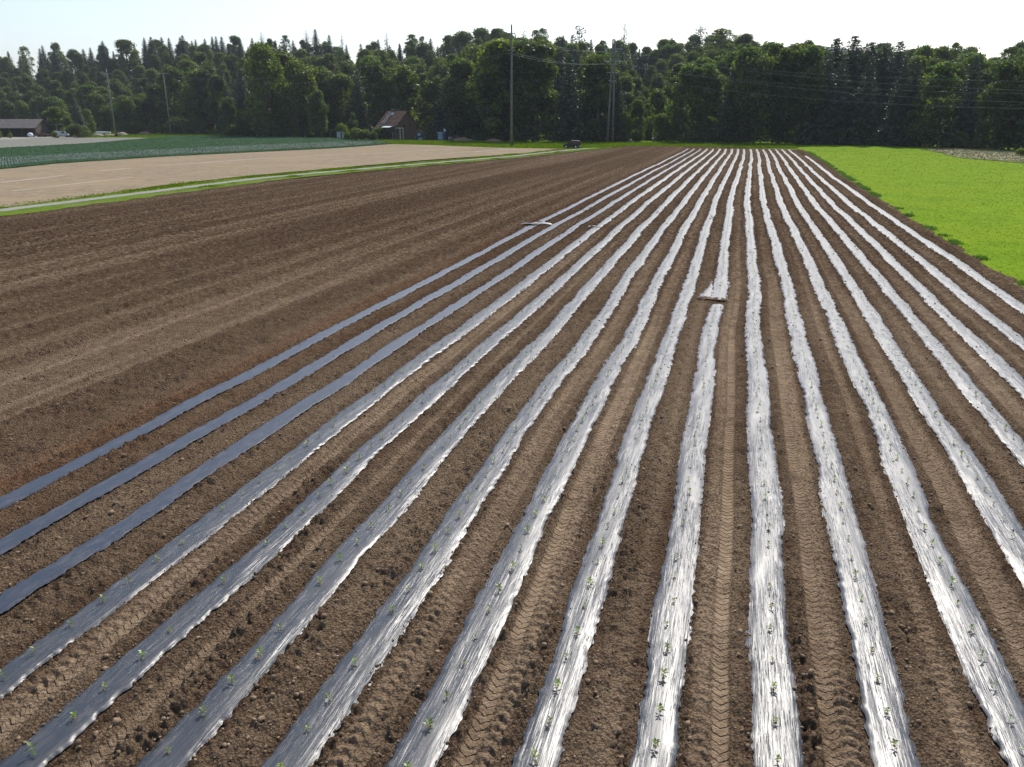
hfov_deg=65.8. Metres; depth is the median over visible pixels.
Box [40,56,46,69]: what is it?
spruce tree
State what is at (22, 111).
broadleaf tree
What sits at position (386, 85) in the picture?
broadleaf tree
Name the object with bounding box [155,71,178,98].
broadleaf tree
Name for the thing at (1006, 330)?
mulch strip
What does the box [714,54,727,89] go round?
broadleaf tree
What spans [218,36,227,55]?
spruce tree
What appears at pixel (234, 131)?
bush
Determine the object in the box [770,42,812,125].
broadleaf tree
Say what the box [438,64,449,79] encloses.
broadleaf tree
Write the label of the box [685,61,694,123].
broadleaf tree
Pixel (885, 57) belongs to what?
spruce tree
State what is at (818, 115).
spruce tree
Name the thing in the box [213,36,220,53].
spruce tree
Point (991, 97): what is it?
broadleaf tree
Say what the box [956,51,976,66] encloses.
broadleaf tree
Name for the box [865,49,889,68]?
broadleaf tree
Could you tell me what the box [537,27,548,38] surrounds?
broadleaf tree
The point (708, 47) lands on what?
broadleaf tree
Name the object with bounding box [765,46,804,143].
broadleaf tree
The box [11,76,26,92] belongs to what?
broadleaf tree
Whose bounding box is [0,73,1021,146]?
wooded hillside
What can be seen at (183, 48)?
spruce tree
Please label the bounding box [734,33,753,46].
broadleaf tree
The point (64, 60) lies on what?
broadleaf tree
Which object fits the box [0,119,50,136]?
barn
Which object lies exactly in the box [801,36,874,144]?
spruce tree
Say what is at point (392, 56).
broadleaf tree
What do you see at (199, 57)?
broadleaf tree
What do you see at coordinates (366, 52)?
broadleaf tree
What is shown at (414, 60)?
broadleaf tree
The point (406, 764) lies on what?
seedling
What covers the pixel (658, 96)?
broadleaf tree
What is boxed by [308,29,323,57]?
spruce tree
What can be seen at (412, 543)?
pebbles
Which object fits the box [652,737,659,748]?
seedling
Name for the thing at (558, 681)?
seedling
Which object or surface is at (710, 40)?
broadleaf tree
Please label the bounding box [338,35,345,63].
larch tree
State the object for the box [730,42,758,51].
broadleaf tree
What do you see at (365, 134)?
bush
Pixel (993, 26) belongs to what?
sky
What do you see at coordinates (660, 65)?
broadleaf tree
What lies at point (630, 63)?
broadleaf tree
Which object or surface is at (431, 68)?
broadleaf tree
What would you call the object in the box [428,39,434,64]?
spruce tree
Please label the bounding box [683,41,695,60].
broadleaf tree
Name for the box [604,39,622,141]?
power pole
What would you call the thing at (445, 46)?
broadleaf tree
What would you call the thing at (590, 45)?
spruce tree
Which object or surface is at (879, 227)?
mulch strip
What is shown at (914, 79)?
spruce tree
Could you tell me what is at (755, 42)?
broadleaf tree
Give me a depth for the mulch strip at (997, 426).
24.45 m
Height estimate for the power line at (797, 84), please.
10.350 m
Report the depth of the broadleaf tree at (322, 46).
518.43 m
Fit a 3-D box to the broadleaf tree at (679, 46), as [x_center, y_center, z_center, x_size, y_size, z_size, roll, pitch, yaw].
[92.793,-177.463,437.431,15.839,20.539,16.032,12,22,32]
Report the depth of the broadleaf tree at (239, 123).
308.22 m
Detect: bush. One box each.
[66,123,86,137]
[82,126,91,136]
[129,120,144,133]
[147,119,161,133]
[161,116,185,133]
[180,120,196,134]
[194,117,206,133]
[229,127,240,135]
[240,122,255,135]
[304,125,318,137]
[335,123,348,132]
[342,131,351,139]
[348,127,362,139]
[357,129,370,139]
[369,131,378,139]
[374,127,387,139]
[1015,148,1023,155]
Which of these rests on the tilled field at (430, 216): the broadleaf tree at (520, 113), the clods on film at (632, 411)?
the clods on film at (632, 411)
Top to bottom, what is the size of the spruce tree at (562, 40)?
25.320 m
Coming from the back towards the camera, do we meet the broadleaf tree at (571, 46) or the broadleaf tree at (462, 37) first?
the broadleaf tree at (462, 37)
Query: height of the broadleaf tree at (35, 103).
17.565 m
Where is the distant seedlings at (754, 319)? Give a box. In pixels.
[0,149,1023,754]
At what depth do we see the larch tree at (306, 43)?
477.06 m
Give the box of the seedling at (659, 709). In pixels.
[656,702,665,712]
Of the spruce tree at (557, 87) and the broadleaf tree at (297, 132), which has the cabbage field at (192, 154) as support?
the broadleaf tree at (297, 132)
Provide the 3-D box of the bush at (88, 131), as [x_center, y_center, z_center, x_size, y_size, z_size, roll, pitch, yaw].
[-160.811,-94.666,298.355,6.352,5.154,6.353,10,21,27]
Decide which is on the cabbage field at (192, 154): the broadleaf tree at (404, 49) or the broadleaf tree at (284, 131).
the broadleaf tree at (284, 131)
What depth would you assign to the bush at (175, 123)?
352.82 m
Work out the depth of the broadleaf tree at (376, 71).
298.16 m
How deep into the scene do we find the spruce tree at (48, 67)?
550.02 m
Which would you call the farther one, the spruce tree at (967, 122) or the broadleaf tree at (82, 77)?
the broadleaf tree at (82, 77)
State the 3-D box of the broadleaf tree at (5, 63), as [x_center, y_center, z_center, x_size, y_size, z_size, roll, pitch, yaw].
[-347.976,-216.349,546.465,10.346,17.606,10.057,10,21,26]
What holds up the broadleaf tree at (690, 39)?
on the wooded hillside
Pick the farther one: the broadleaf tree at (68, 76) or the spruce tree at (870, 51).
the broadleaf tree at (68, 76)
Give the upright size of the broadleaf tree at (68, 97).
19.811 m
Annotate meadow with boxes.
[797,144,1023,287]
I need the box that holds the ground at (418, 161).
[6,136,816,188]
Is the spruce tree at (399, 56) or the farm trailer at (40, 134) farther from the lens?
the spruce tree at (399, 56)
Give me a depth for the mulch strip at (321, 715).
12.52 m
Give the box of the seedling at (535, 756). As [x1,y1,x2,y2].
[531,748,540,763]
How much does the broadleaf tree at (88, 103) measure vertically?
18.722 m
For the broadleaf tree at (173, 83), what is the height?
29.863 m
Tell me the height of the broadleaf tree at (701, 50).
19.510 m
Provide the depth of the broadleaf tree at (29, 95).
406.52 m
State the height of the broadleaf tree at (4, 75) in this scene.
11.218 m
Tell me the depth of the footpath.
83.73 m
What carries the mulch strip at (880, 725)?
on the tilled field at (430, 216)
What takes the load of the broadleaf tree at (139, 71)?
on the wooded hillside
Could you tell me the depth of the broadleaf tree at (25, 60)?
519.25 m
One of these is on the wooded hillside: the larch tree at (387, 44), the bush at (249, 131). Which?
the larch tree at (387, 44)
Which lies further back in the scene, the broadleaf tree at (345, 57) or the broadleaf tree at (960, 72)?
the broadleaf tree at (345, 57)
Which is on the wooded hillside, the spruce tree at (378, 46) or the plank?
the spruce tree at (378, 46)
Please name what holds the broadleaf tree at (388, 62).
on the wooded hillside
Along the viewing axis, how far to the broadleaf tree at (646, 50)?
480.53 m
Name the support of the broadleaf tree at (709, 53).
on the wooded hillside
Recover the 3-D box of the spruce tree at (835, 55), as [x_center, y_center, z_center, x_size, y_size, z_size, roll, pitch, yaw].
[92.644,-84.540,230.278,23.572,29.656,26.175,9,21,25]
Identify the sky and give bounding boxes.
[0,0,1023,77]
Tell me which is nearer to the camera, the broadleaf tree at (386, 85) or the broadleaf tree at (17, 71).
the broadleaf tree at (386, 85)
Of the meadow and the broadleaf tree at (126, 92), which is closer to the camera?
the meadow
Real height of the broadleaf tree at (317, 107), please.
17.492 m
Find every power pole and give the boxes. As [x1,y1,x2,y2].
[101,68,115,132]
[157,73,171,134]
[508,24,515,145]
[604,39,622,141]
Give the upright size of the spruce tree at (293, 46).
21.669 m
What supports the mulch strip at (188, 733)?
on the tilled field at (430, 216)
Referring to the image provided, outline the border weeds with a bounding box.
[805,151,1023,286]
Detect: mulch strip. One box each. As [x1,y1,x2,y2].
[0,149,693,554]
[0,149,700,613]
[0,149,707,698]
[0,149,713,766]
[0,227,532,508]
[136,149,720,766]
[261,149,726,766]
[385,149,732,766]
[512,149,738,766]
[527,149,687,226]
[629,304,723,766]
[698,149,745,298]
[743,149,804,766]
[756,149,920,766]
[762,149,1023,766]
[768,149,1023,586]
[775,149,1023,466]
[780,149,1023,398]
[787,149,887,230]
[805,156,1023,314]
[881,231,1023,349]
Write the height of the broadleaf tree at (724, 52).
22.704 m
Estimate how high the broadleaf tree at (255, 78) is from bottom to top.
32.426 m
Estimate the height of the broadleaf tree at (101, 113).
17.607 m
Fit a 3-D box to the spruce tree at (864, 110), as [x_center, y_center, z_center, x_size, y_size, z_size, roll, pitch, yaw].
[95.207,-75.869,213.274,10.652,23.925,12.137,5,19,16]
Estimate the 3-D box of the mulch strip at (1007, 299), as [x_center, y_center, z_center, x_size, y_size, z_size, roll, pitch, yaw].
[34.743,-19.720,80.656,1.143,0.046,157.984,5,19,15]
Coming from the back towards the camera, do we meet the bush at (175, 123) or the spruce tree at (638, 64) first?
the spruce tree at (638, 64)
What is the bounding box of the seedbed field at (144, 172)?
[0,144,571,206]
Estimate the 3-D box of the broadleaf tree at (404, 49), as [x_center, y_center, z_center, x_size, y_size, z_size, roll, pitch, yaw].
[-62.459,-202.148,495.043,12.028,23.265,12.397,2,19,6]
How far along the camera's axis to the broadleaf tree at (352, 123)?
273.34 m
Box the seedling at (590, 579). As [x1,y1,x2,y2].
[586,576,593,584]
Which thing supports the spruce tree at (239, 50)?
on the wooded hillside
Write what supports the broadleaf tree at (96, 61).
on the wooded hillside
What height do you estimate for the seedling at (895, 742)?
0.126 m
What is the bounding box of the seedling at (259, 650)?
[253,646,262,658]
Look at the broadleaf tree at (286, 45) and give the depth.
495.78 m
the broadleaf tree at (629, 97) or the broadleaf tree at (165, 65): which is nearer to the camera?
the broadleaf tree at (629, 97)
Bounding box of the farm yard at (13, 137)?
[0,136,75,139]
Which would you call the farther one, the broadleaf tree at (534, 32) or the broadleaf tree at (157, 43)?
the broadleaf tree at (157, 43)
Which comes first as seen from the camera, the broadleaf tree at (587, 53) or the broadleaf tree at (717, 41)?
the broadleaf tree at (587, 53)
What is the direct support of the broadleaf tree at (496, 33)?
on the wooded hillside
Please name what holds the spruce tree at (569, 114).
on the wooded hillside
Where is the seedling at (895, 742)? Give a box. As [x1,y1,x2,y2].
[890,738,897,746]
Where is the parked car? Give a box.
[563,140,580,147]
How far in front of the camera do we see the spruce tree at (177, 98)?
396.27 m
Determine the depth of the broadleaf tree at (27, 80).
479.88 m
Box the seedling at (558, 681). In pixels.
[554,678,562,688]
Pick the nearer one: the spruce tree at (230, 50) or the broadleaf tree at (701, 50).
the broadleaf tree at (701, 50)
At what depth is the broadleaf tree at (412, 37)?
466.77 m
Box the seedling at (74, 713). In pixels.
[69,711,75,718]
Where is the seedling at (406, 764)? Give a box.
[403,761,410,766]
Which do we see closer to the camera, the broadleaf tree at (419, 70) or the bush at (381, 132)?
the bush at (381, 132)
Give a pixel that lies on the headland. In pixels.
(642, 141)
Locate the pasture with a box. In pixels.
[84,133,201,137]
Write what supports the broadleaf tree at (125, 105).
on the pasture
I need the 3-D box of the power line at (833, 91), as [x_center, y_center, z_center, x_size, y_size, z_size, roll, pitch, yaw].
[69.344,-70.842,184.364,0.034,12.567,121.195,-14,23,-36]
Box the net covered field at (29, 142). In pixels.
[0,138,140,147]
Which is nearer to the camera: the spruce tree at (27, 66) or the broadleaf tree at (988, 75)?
the broadleaf tree at (988, 75)
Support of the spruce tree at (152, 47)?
on the wooded hillside
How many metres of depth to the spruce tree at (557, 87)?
271.66 m
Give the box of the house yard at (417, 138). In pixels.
[332,137,452,140]
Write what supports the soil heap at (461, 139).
on the headland
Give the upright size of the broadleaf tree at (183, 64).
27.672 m
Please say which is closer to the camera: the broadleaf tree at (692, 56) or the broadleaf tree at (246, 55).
the broadleaf tree at (692, 56)
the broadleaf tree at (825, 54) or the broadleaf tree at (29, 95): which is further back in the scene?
the broadleaf tree at (29, 95)
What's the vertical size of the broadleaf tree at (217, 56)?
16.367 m
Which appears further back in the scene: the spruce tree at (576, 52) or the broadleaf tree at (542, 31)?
the broadleaf tree at (542, 31)
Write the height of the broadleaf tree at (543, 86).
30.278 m
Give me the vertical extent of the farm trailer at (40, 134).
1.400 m
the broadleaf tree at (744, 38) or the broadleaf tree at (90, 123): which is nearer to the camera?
the broadleaf tree at (90, 123)
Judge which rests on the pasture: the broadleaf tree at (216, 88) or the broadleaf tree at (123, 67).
the broadleaf tree at (216, 88)
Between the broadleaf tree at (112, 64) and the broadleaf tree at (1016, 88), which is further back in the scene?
the broadleaf tree at (112, 64)
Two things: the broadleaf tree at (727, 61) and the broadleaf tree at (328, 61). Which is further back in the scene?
the broadleaf tree at (328, 61)
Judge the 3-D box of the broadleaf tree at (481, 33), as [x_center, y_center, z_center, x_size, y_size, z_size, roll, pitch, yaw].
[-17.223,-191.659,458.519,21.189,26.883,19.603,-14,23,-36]
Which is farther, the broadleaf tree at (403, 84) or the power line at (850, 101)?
the broadleaf tree at (403, 84)
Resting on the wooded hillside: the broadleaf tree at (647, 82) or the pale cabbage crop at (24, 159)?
the broadleaf tree at (647, 82)
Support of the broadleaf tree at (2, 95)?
on the wooded hillside
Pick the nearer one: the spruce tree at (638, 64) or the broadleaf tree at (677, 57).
the broadleaf tree at (677, 57)
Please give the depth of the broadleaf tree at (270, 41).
525.64 m
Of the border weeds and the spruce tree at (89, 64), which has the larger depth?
the spruce tree at (89, 64)
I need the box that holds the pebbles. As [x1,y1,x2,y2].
[26,249,1012,760]
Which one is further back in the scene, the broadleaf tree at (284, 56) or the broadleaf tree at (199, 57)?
the broadleaf tree at (199, 57)
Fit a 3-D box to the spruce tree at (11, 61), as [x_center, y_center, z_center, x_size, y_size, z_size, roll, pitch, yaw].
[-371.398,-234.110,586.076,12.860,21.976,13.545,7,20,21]
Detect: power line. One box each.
[605,63,975,92]
[612,52,1023,81]
[621,75,1023,108]
[622,51,1002,89]
[622,63,1004,101]
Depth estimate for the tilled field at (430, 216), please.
17.80 m
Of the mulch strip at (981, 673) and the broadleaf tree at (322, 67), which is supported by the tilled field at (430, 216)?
the mulch strip at (981, 673)
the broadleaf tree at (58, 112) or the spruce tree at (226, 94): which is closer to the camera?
the broadleaf tree at (58, 112)
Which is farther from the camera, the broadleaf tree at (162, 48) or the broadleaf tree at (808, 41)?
the broadleaf tree at (162, 48)
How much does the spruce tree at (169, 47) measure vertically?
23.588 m
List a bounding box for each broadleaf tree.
[0,57,13,81]
[0,72,12,87]
[0,77,10,89]
[0,90,6,118]
[0,100,17,118]
[1,86,12,94]
[4,91,31,114]
[11,68,23,77]
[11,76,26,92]
[11,100,29,118]
[17,46,36,79]
[19,72,33,95]
[21,90,42,114]
[27,96,48,120]
[28,84,46,97]
[35,68,47,84]
[39,69,53,97]
[41,97,51,120]
[41,106,72,134]
[42,96,73,130]
[45,79,66,107]
[47,42,67,65]
[50,72,66,91]
[53,54,69,68]
[61,68,76,91]
[62,116,73,136]
[63,88,81,119]
[66,49,80,75]
[66,83,82,110]
[72,52,86,75]
[73,84,97,120]
[76,72,89,86]
[82,93,103,130]
[82,109,96,133]
[84,81,99,90]
[90,93,113,131]
[93,52,100,70]
[93,71,109,88]
[94,93,115,129]
[95,86,114,105]
[96,45,110,60]
[107,59,118,82]
[108,78,126,104]
[109,94,137,133]
[111,69,132,91]
[114,39,141,77]
[118,62,130,81]
[121,89,131,115]
[130,65,147,88]
[130,97,146,131]
[132,77,147,95]
[133,93,153,131]
[141,83,173,133]
[144,67,158,95]
[146,54,161,70]
[147,39,160,52]
[155,66,188,132]
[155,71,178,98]
[156,45,166,61]
[160,63,176,108]
[161,51,174,67]
[171,56,184,82]
[173,41,189,59]
[175,58,195,84]
[178,64,204,118]
[178,68,215,129]
[180,53,189,79]
[187,45,195,62]
[188,68,219,129]
[193,51,215,74]
[195,43,215,66]
[196,61,215,74]
[205,74,229,132]
[211,52,224,71]
[216,63,234,102]
[219,96,236,135]
[221,54,238,92]
[225,35,238,56]
[234,67,254,116]
[234,109,248,135]
[235,57,246,82]
[240,42,290,136]
[241,57,277,94]
[244,48,251,58]
[244,63,278,112]
[262,49,297,135]
[267,38,273,47]
[273,110,292,136]
[277,59,319,136]
[279,35,292,54]
[290,115,302,136]
[295,49,311,64]
[299,40,312,55]
[302,62,325,113]
[307,89,328,137]
[310,55,321,66]
[315,53,339,73]
[315,69,346,134]
[317,65,335,120]
[318,41,327,56]
[326,73,357,127]
[334,46,344,59]
[334,53,353,96]
[336,59,357,74]
[337,64,357,124]
[348,113,357,137]
[353,54,381,128]
[355,48,372,73]
[362,59,388,128]
[365,41,376,50]
[371,49,395,66]
[375,66,416,116]
[381,58,394,70]
[387,49,400,66]
[388,65,421,129]
[396,63,419,115]
[402,41,415,52]
[402,55,425,72]
[403,34,418,55]
[405,47,415,57]
[408,63,419,112]
[411,72,432,128]
[412,62,425,111]
[414,42,435,72]
[418,36,426,42]
[418,57,427,73]
[419,75,441,129]
[426,56,447,81]
[432,62,444,105]
[436,57,478,136]
[438,34,451,61]
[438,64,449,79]
[439,63,475,137]
[445,54,457,66]
[447,45,482,125]
[449,30,473,53]
[461,48,489,139]
[462,42,476,49]
[466,37,517,139]
[468,27,490,42]
[472,38,484,45]
[472,40,529,140]
[488,28,510,38]
[499,38,549,140]
[502,33,512,39]
[506,38,562,140]
[512,37,526,41]
[513,38,558,136]
[530,30,539,39]
[532,35,544,41]
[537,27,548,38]
[553,36,567,50]
[553,46,569,80]
[565,43,578,68]
[572,55,594,112]
[575,42,587,57]
[578,54,621,140]
[582,49,595,87]
[593,44,605,54]
[594,39,607,54]
[602,55,616,111]
[606,49,619,61]
[610,74,634,110]
[613,39,630,54]
[615,61,631,79]
[617,57,633,69]
[617,112,632,140]
[621,92,636,138]
[627,42,637,70]
[627,69,638,77]
[629,98,646,141]
[632,77,644,96]
[633,95,647,105]
[637,103,654,135]
[638,54,649,79]
[638,85,650,99]
[641,46,651,73]
[642,65,654,87]
[643,88,669,139]
[646,49,659,73]
[649,73,665,96]
[651,59,667,82]
[651,113,672,141]
[656,38,668,58]
[657,44,675,71]
[662,75,687,98]
[664,87,684,140]
[665,39,675,45]
[665,63,707,141]
[666,42,687,68]
[666,53,685,82]
[667,62,686,99]
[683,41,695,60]
[684,33,701,50]
[684,50,700,64]
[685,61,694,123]
[688,55,722,132]
[688,62,726,140]
[691,45,706,55]
[700,49,716,58]
[703,28,736,52]
[704,34,719,47]
[704,44,714,50]
[711,49,730,59]
[712,51,740,119]
[714,35,726,51]
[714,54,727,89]
[718,38,735,51]
[718,46,779,142]
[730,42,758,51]
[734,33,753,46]
[751,40,759,46]
[751,41,783,133]
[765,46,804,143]
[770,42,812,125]
[775,43,835,143]
[802,39,813,45]
[803,50,837,122]
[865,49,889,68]
[874,42,896,60]
[903,54,931,119]
[904,60,962,146]
[906,48,917,58]
[911,43,933,65]
[919,56,945,122]
[925,60,968,126]
[933,45,954,98]
[951,42,962,62]
[954,51,994,128]
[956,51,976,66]
[961,46,981,53]
[973,58,1023,148]
[974,61,1000,132]
[989,60,1023,149]
[995,45,1023,62]
[1004,53,1023,85]
[1007,40,1023,56]
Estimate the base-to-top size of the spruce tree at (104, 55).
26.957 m
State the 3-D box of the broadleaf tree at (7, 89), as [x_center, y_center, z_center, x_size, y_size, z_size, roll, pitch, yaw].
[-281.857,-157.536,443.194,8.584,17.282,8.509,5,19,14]
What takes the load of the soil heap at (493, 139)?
on the headland
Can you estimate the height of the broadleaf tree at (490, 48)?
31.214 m
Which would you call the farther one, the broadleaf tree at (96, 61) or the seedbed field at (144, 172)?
the broadleaf tree at (96, 61)
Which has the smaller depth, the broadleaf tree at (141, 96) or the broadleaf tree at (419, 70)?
the broadleaf tree at (419, 70)
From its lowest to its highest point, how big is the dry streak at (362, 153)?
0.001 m
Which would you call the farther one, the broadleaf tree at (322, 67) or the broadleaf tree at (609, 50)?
the broadleaf tree at (609, 50)
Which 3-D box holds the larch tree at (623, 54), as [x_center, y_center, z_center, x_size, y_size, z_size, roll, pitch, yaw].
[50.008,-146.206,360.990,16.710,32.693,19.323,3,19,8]
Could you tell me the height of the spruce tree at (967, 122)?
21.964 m
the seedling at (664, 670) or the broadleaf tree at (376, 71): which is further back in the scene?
the broadleaf tree at (376, 71)
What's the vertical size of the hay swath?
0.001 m
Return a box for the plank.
[696,297,727,300]
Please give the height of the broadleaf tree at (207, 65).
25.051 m
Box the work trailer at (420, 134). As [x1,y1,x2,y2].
[416,132,423,137]
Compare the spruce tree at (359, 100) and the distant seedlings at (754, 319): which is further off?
the spruce tree at (359, 100)
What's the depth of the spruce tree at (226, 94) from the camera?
375.39 m
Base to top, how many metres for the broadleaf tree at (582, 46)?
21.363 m
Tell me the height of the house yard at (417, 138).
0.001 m
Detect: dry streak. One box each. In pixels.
[5,175,63,181]
[13,177,130,190]
[157,159,248,165]
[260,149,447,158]
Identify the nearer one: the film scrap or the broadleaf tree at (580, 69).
the film scrap
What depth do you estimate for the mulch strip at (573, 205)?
75.90 m
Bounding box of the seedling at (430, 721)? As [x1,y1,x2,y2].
[422,717,433,727]
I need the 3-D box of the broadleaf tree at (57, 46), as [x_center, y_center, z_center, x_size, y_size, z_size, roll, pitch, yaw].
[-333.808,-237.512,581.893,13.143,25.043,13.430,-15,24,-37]
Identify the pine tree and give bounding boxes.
[571,25,588,50]
[685,26,709,58]
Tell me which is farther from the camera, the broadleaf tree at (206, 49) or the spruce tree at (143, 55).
the spruce tree at (143, 55)
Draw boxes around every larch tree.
[299,30,312,57]
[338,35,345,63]
[379,33,397,55]
[609,24,637,72]
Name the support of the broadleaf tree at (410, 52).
on the wooded hillside
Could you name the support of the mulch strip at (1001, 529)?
on the tilled field at (430, 216)
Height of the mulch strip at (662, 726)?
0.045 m
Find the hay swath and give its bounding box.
[926,148,1023,162]
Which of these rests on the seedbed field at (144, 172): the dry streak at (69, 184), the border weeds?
the dry streak at (69, 184)
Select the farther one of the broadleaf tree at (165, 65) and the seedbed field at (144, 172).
the broadleaf tree at (165, 65)
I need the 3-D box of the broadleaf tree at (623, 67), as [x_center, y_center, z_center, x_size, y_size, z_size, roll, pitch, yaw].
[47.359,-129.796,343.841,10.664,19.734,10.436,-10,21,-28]
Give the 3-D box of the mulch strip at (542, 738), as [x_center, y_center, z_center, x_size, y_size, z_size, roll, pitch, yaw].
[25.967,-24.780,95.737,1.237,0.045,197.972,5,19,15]
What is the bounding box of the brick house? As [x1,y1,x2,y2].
[371,109,418,139]
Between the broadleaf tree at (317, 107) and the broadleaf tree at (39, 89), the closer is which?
the broadleaf tree at (317, 107)
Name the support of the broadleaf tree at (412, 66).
on the wooded hillside
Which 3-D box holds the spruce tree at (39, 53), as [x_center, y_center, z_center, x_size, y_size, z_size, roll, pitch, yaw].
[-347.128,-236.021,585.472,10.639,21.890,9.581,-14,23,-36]
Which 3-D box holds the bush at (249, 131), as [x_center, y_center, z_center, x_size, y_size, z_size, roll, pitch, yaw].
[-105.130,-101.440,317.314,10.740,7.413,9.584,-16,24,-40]
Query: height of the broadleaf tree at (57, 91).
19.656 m
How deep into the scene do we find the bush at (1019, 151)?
151.72 m
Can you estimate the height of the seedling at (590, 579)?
0.145 m
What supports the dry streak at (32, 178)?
on the seedbed field at (144, 172)
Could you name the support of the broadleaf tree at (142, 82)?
on the wooded hillside
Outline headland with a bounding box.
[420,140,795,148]
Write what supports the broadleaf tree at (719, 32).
on the wooded hillside
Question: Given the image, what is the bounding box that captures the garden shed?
[336,131,344,137]
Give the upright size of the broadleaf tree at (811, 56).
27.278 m
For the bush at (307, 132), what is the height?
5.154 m
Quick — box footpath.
[0,147,596,211]
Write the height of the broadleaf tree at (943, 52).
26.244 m
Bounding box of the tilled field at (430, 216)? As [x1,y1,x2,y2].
[0,146,1023,766]
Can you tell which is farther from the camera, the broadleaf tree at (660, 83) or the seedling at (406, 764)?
the broadleaf tree at (660, 83)
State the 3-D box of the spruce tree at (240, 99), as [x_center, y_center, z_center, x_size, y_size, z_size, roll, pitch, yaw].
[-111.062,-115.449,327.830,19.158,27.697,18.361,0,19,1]
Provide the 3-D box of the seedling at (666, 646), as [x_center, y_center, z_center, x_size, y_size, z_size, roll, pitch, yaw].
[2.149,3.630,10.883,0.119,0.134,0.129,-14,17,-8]
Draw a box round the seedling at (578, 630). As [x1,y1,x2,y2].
[574,626,581,633]
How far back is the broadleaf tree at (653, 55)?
442.68 m
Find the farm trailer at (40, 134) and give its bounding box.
[34,133,48,136]
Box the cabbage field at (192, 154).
[0,136,385,168]
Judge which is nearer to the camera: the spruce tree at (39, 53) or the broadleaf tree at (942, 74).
the broadleaf tree at (942, 74)
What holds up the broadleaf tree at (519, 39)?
on the wooded hillside
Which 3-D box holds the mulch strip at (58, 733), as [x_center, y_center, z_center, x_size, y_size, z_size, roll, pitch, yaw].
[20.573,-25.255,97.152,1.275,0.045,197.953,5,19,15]
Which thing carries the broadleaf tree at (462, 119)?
on the wooded hillside
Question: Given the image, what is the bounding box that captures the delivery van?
[53,131,69,136]
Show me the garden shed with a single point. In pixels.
(340, 134)
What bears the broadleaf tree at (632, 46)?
on the wooded hillside
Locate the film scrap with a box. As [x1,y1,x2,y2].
[522,221,550,224]
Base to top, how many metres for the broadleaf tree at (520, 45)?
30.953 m
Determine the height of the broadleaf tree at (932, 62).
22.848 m
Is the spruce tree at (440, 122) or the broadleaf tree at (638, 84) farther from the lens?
the broadleaf tree at (638, 84)
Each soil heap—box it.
[454,137,473,140]
[487,138,501,141]
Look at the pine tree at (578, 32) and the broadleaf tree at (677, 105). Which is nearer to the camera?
the broadleaf tree at (677, 105)
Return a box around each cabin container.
[437,132,444,139]
[444,132,448,139]
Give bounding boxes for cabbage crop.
[0,141,382,164]
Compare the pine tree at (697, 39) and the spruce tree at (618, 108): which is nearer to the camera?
the spruce tree at (618, 108)
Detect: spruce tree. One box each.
[6,51,16,68]
[12,81,21,95]
[17,58,26,73]
[19,52,34,79]
[37,48,42,67]
[38,45,47,67]
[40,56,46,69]
[45,57,51,76]
[48,45,64,86]
[71,98,83,123]
[73,107,88,136]
[81,49,87,63]
[87,48,98,71]
[87,56,92,70]
[96,41,113,84]
[141,38,147,69]
[143,37,161,79]
[166,38,175,59]
[172,80,192,120]
[175,35,193,60]
[210,37,214,53]
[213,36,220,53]
[216,69,233,127]
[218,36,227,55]
[227,44,231,54]
[228,69,252,134]
[235,37,244,62]
[291,41,294,56]
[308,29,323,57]
[323,35,338,64]
[345,69,371,131]
[375,39,380,50]
[397,43,402,65]
[424,66,459,138]
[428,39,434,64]
[431,46,440,68]
[456,43,460,55]
[547,54,587,141]
[550,51,571,132]
[560,35,567,52]
[567,47,577,80]
[571,52,584,113]
[588,39,594,51]
[600,73,631,141]
[634,49,644,81]
[705,61,755,142]
[788,38,852,142]
[792,56,841,144]
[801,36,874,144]
[808,58,855,144]
[842,54,883,145]
[846,42,891,134]
[868,59,916,146]
[870,46,893,122]
[871,41,924,129]
[886,59,927,146]
[935,56,988,147]
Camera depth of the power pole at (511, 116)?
199.26 m
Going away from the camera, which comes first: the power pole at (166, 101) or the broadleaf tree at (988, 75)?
the broadleaf tree at (988, 75)
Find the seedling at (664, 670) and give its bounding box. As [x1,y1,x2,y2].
[660,668,668,678]
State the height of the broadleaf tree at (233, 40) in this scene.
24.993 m
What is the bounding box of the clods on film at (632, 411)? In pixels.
[0,201,1023,766]
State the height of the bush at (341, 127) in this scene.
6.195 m
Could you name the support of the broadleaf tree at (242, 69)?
on the wooded hillside
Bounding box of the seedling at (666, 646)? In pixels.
[664,642,670,651]
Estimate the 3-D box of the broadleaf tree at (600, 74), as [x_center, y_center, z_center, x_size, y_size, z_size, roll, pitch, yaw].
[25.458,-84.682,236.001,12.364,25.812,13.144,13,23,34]
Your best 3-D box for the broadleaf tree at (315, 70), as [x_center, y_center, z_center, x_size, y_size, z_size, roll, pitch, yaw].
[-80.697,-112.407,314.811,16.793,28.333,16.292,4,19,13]
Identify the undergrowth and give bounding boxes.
[50,117,1023,149]
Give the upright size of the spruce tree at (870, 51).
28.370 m
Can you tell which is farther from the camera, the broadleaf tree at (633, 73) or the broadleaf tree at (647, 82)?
the broadleaf tree at (647, 82)

